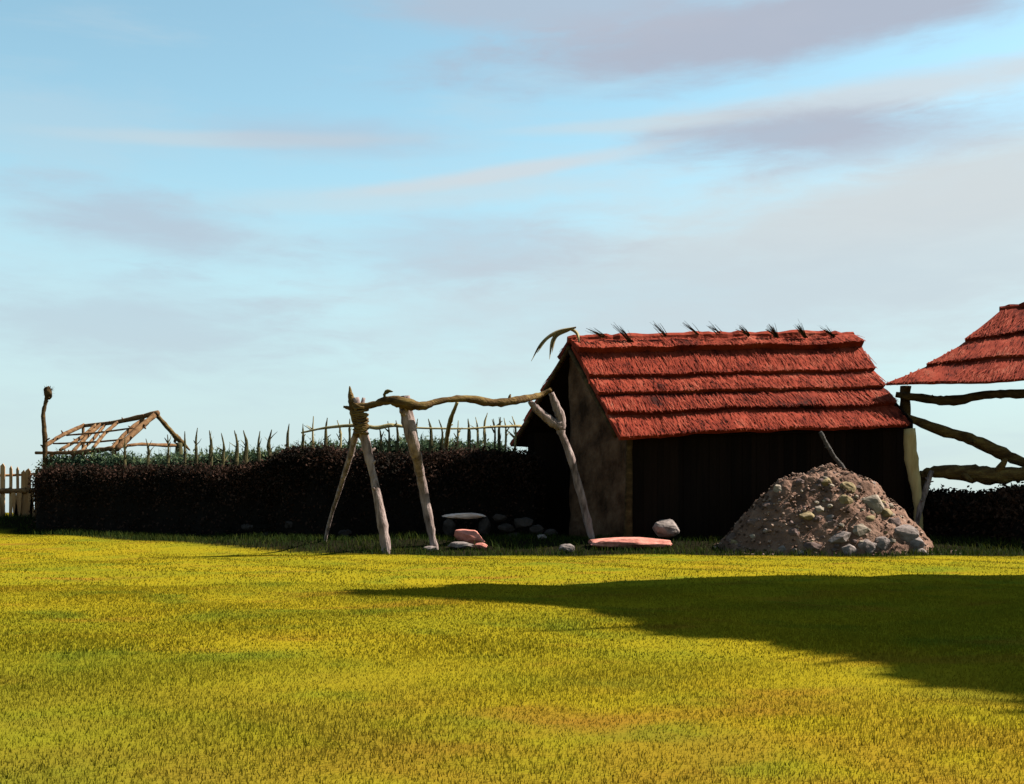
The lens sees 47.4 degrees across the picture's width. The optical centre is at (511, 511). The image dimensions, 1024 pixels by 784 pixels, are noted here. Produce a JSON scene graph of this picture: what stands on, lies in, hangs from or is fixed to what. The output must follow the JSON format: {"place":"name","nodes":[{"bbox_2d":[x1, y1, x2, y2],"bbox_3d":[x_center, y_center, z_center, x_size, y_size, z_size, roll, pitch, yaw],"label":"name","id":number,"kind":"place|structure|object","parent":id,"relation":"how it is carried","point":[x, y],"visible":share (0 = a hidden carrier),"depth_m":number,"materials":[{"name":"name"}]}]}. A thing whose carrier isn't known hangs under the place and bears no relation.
{"place":"outdoors","nodes":[
{"label":"outdoors","id":0,"kind":"place"},
{"bbox_2d":[0,513,1023,783],"bbox_3d":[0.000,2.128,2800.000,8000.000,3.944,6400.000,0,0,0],"label":"ground","id":1,"kind":"structure","parent":0,"point":[812,569],"depth_m":7.35,"materials":[{"name":"plant"}]},
{"bbox_2d":[0,464,36,516],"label":"plank fence","id":2,"kind":"object","parent":1,"relation":"on","point":[20,501],"visible":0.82,"depth_m":40.60,"materials":[{"name":"brown wood"}]},
{"bbox_2d":[40,385,54,469],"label":"knobbed pole","id":3,"kind":"object","parent":1,"relation":"on","point":[47,391],"visible":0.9,"depth_m":40.04,"materials":[{"name":"brown wood"}]},
{"bbox_2d":[35,410,189,461],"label":"roof frame","id":4,"kind":"object","parent":1,"relation":"on","point":[136,428],"visible":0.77,"depth_m":40.57,"materials":[{"name":"brown wood"}]},
{"bbox_2d":[241,524,252,530],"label":"stone","id":5,"kind":"object","parent":1,"relation":"on","point":[244,527],"visible":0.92,"depth_m":33.34,"materials":[{"name":"grey stone"}]},
{"bbox_2d":[31,431,517,487],"bbox_3d":[-8.525,-0.610,36.896,18.069,3.612,3.849,0,0,19],"label":"green hedge","id":6,"kind":"object","parent":1,"relation":"on","point":[109,459],"visible":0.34,"depth_m":36.74,"materials":[{"name":"teal plant"}]},
{"bbox_2d":[26,438,547,538],"bbox_3d":[-7.903,-0.496,34.910,18.208,3.207,4.139,0,0,20],"label":"dark hedge","id":7,"kind":"object","parent":1,"relation":"on","point":[297,486],"visible":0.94,"depth_m":32.77,"materials":[{"name":"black plant"}]},
{"bbox_2d":[285,521,292,528],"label":"stone","id":8,"kind":"object","parent":7,"relation":"in","point":[288,523],"visible":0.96,"depth_m":32.58,"materials":[{"name":"grey stone"}]},
{"bbox_2d":[121,413,521,467],"bbox_3d":[-6.247,-0.991,34.809,12.981,3.846,2.018,0,0,12],"label":"stake fence","id":9,"kind":"object","parent":1,"relation":"on","point":[349,425],"visible":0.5,"depth_m":34.20,"materials":[{"name":"brown wood"}]},
{"bbox_2d":[338,529,351,536],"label":"stone","id":10,"kind":"object","parent":1,"relation":"on","point":[342,532],"visible":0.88,"depth_m":32.04,"materials":[{"name":"grey stone"}]},
{"bbox_2d":[423,546,437,551],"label":"stone","id":11,"kind":"object","parent":1,"relation":"on","point":[430,547],"visible":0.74,"depth_m":27.86,"materials":[{"name":"grey stone"}]},
{"bbox_2d":[443,402,458,450],"bbox_3d":[-1.676,-1.000,31.537,0.175,3.629,3.931,0,0,-8],"label":"leaning branch","id":12,"kind":"object","parent":1,"relation":"on","point":[449,425],"visible":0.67,"depth_m":31.53,"materials":[{"name":"brown wood"}]},
{"bbox_2d":[324,386,594,553],"bbox_3d":[-1.316,-0.986,28.063,6.890,4.215,2.621,0,0,0],"label":"pole trestle","id":13,"kind":"object","parent":1,"relation":"on","point":[406,405],"visible":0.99,"depth_m":27.43,"materials":[{"name":"wood"}]},
{"bbox_2d":[448,542,473,548],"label":"stone","id":14,"kind":"object","parent":1,"relation":"on","point":[463,545],"visible":0.93,"depth_m":28.14,"materials":[{"name":"grey stone"}]},
{"bbox_2d":[442,513,490,536],"bbox_3d":[-1.232,0.356,31.328,1.316,0.664,0.531,0,0,0],"label":"stone bench","id":15,"kind":"object","parent":1,"relation":"on","point":[449,526],"visible":0.98,"depth_m":31.16,"materials":[{"name":"grey stone"}]},
{"bbox_2d":[454,529,484,543],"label":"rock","id":16,"kind":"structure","parent":1,"relation":"on","point":[467,536],"depth_m":28.75,"materials":[{"name":"pink stone"}]},
{"bbox_2d":[473,543,486,548],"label":"stone","id":17,"kind":"object","parent":1,"relation":"on","point":[477,545],"visible":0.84,"depth_m":28.19,"materials":[{"name":"pink stone"}]},
{"bbox_2d":[498,523,514,532],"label":"rubble stone","id":18,"kind":"object","parent":1,"relation":"on","point":[506,528],"visible":0.96,"depth_m":30.95,"materials":[{"name":"grey stone"}]},
{"bbox_2d":[493,514,506,521],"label":"rubble stone","id":19,"kind":"object","parent":18,"relation":"on","point":[498,517],"visible":1,"depth_m":30.96,"materials":[{"name":"grey stone"}]},
{"bbox_2d":[529,524,543,534],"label":"rubble stone","id":20,"kind":"object","parent":1,"relation":"on","point":[537,529],"visible":0.9,"depth_m":30.94,"materials":[{"name":"grey stone"}]},
{"bbox_2d":[514,517,533,527],"bbox_3d":[0.313,0.284,31.085,0.522,0.291,0.457,0,0,0],"label":"rubble stone","id":21,"kind":"object","parent":20,"relation":"on","point":[525,522],"visible":1,"depth_m":30.92,"materials":[{"name":"grey stone"}]},
{"bbox_2d":[537,534,546,539],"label":"stone","id":22,"kind":"object","parent":1,"relation":"on","point":[540,535],"visible":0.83,"depth_m":29.46,"materials":[{"name":"grey stone"}]},
{"bbox_2d":[543,529,557,536],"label":"rubble stone","id":23,"kind":"object","parent":1,"relation":"on","point":[550,531],"visible":0.76,"depth_m":30.96,"materials":[{"name":"grey stone"}]},
{"bbox_2d":[559,544,574,552],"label":"stone","id":24,"kind":"object","parent":1,"relation":"on","point":[565,547],"visible":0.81,"depth_m":27.71,"materials":[{"name":"grey stone"}]},
{"bbox_2d":[588,537,671,548],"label":"flat slab","id":25,"kind":"structure","parent":1,"relation":"on","point":[636,542],"depth_m":28.02,"materials":[{"name":"pink stone"}]},
{"bbox_2d":[652,519,679,537],"bbox_3d":[3.846,0.415,29.095,0.680,0.478,0.568,0,0,0],"label":"stone","id":26,"kind":"object","parent":1,"relation":"on","point":[666,528],"visible":1,"depth_m":28.88,"materials":[{"name":"grey stone"}]},
{"bbox_2d":[510,321,922,539],"bbox_3d":[5.331,-2.199,32.656,9.884,6.378,6.615,0,0,-9],"label":"thatched hut","id":27,"kind":"object","parent":1,"relation":"on","point":[693,432],"visible":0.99,"depth_m":30.59,"materials":[{"name":"plant"}]},
{"bbox_2d":[778,546,785,551],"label":"mound stone","id":28,"kind":"object","parent":1,"relation":"on","point":[782,548],"visible":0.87,"depth_m":27.10,"materials":[{"name":"grey stone"}]},
{"bbox_2d":[713,463,955,556],"bbox_3d":[7.745,0.021,28.314,5.716,2.436,2.973,0,0,0],"label":"rubble mound","id":29,"kind":"object","parent":1,"relation":"on","point":[781,514],"visible":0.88,"depth_m":27.55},
{"bbox_2d":[726,533,734,541],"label":"mound stone","id":30,"kind":"object","parent":29,"relation":"on","point":[730,536],"visible":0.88,"depth_m":28.00,"materials":[{"name":"grey stone"}]},
{"bbox_2d":[745,519,756,526],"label":"mound stone","id":31,"kind":"object","parent":29,"relation":"on","point":[750,522],"visible":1,"depth_m":27.75,"materials":[{"name":"grey stone"}]},
{"bbox_2d":[762,502,772,507],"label":"mound stone","id":32,"kind":"object","parent":29,"relation":"on","point":[767,505],"visible":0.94,"depth_m":27.83,"materials":[{"name":"grey stone"}]},
{"bbox_2d":[773,484,781,492],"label":"mound stone","id":33,"kind":"object","parent":29,"relation":"on","point":[776,488],"visible":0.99,"depth_m":27.96,"materials":[{"name":"grey stone"}]},
{"bbox_2d":[788,528,799,535],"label":"mound stone","id":34,"kind":"object","parent":29,"relation":"on","point":[793,531],"visible":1,"depth_m":27.17,"materials":[{"name":"grey stone"}]},
{"bbox_2d":[795,478,803,485],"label":"mound stone","id":35,"kind":"object","parent":29,"relation":"on","point":[799,481],"visible":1,"depth_m":27.92,"materials":[{"name":"stone"}]},
{"bbox_2d":[799,511,814,520],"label":"mound stone","id":36,"kind":"object","parent":29,"relation":"on","point":[808,515],"visible":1,"depth_m":27.32,"materials":[{"name":"beige stone"}]},
{"bbox_2d":[803,542,821,551],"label":"mound stone","id":37,"kind":"object","parent":29,"relation":"on","point":[812,545],"visible":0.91,"depth_m":26.94,"materials":[{"name":"grey stone"}]},
{"bbox_2d":[813,516,820,521],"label":"mound stone","id":38,"kind":"object","parent":29,"relation":"on","point":[816,518],"visible":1,"depth_m":27.25,"materials":[{"name":"grey stone"}]},
{"bbox_2d":[814,505,824,512],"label":"mound stone","id":39,"kind":"object","parent":29,"relation":"on","point":[819,508],"visible":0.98,"depth_m":27.40,"materials":[{"name":"grey stone"}]},
{"bbox_2d":[821,477,831,485],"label":"mound stone","id":40,"kind":"object","parent":29,"relation":"on","point":[825,481],"visible":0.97,"depth_m":27.77,"materials":[{"name":"beige stone"}]},
{"bbox_2d":[826,515,834,519],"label":"mound stone","id":41,"kind":"object","parent":29,"relation":"on","point":[828,517],"visible":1,"depth_m":27.29,"materials":[{"name":"grey stone"}]},
{"bbox_2d":[819,431,844,467],"bbox_3d":[8.619,-0.619,29.540,1.762,2.848,0.172,0,0,-6],"label":"leaning pole","id":42,"kind":"object","parent":29,"relation":"in","point":[839,463],"visible":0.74,"depth_m":29.45,"materials":[{"name":"grey wood"}]},
{"bbox_2d":[827,519,837,527],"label":"mound stone","id":43,"kind":"object","parent":29,"relation":"on","point":[832,523],"visible":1,"depth_m":27.18,"materials":[{"name":"grey stone"}]},
{"bbox_2d":[828,531,850,543],"bbox_3d":[7.599,0.619,27.092,0.532,0.345,0.403,0,0,-31],"label":"mound stone","id":44,"kind":"object","parent":29,"relation":"on","point":[842,536],"visible":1,"depth_m":26.96,"materials":[{"name":"grey stone"}]},
{"bbox_2d":[838,495,852,503],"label":"mound stone","id":45,"kind":"object","parent":29,"relation":"on","point":[844,499],"visible":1,"depth_m":27.41,"materials":[{"name":"stone"}]},
{"bbox_2d":[840,481,856,492],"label":"mound stone","id":46,"kind":"object","parent":29,"relation":"on","point":[849,486],"visible":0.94,"depth_m":27.67,"materials":[{"name":"beige stone"}]},
{"bbox_2d":[853,524,868,536],"bbox_3d":[8.101,0.456,27.221,0.514,0.370,0.383,0,0,0],"label":"mound stone","id":47,"kind":"object","parent":29,"relation":"on","point":[859,530],"visible":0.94,"depth_m":27.09,"materials":[{"name":"beige stone"}]},
{"bbox_2d":[866,515,874,520],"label":"mound stone","id":48,"kind":"object","parent":29,"relation":"on","point":[870,517],"visible":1,"depth_m":27.29,"materials":[{"name":"beige stone"}]},
{"bbox_2d":[861,494,883,514],"bbox_3d":[8.537,-0.136,27.661,0.578,0.565,0.387,0,0,27],"label":"mound stone","id":49,"kind":"object","parent":29,"relation":"on","point":[874,503],"visible":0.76,"depth_m":27.48,"materials":[{"name":"grey stone"}]},
{"bbox_2d":[875,536,890,549],"bbox_3d":[8.635,0.748,27.167,0.404,0.362,0.293,0,0,0],"label":"mound stone","id":50,"kind":"object","parent":29,"relation":"on","point":[883,543],"visible":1,"depth_m":27.05,"materials":[{"name":"grey stone"}]},
{"bbox_2d":[881,508,892,516],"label":"mound stone","id":51,"kind":"object","parent":29,"relation":"on","point":[886,512],"visible":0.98,"depth_m":27.52,"materials":[{"name":"beige stone"}]},
{"bbox_2d":[888,517,900,526],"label":"mound stone","id":52,"kind":"object","parent":29,"relation":"on","point":[896,521],"visible":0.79,"depth_m":27.47,"materials":[{"name":"grey stone"}]},
{"bbox_2d":[894,524,918,541],"bbox_3d":[9.214,0.532,27.528,0.754,0.475,0.491,0,0,0],"label":"mound stone","id":53,"kind":"object","parent":29,"relation":"on","point":[907,533],"visible":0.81,"depth_m":27.33,"materials":[{"name":"grey stone"}]},
{"bbox_2d":[841,544,856,555],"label":"mound stone","id":54,"kind":"object","parent":1,"relation":"on","point":[849,548],"visible":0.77,"depth_m":26.89,"materials":[{"name":"grey stone"}]},
{"bbox_2d":[858,539,875,553],"bbox_3d":[8.237,0.845,27.045,0.437,0.435,0.325,0,0,-44],"label":"mound stone","id":55,"kind":"object","parent":1,"relation":"on","point":[867,546],"visible":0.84,"depth_m":26.95,"materials":[{"name":"grey stone"}]},
{"bbox_2d":[909,537,924,548],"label":"mound stone","id":56,"kind":"object","parent":1,"relation":"on","point":[916,543],"visible":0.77,"depth_m":27.31,"materials":[{"name":"grey stone"}]},
{"bbox_2d":[912,548,926,553],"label":"mound stone","id":57,"kind":"object","parent":1,"relation":"on","point":[920,549],"visible":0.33,"depth_m":27.27,"materials":[{"name":"grey stone"}]},
{"bbox_2d":[915,470,933,525],"bbox_3d":[10.703,-0.267,30.322,0.676,1.641,0.173,0,0,-29],"label":"leaning stick","id":58,"kind":"object","parent":1,"relation":"on","point":[921,504],"visible":0.89,"depth_m":30.27,"materials":[{"name":"grey wood"}]},
{"bbox_2d":[886,302,1023,489],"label":"open shelter","id":59,"kind":"object","parent":1,"relation":"on","point":[991,350],"visible":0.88,"depth_m":30.99,"materials":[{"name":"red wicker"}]},
{"bbox_2d":[904,481,1023,542],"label":"hedge","id":60,"kind":"object","parent":1,"relation":"on","point":[997,512],"visible":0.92,"depth_m":29.71,"materials":[{"name":"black plant"}]},
{"bbox_2d":[0,511,1023,556],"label":"verge grass","id":61,"kind":"structure","parent":0,"point":[252,539],"depth_m":28.72,"materials":[{"name":"green plant"}]},
{"bbox_2d":[0,0,1023,512],"label":"sky","id":62,"kind":"structure","parent":0,"point":[224,217],"materials":[{"name":"blue"}]}
]}

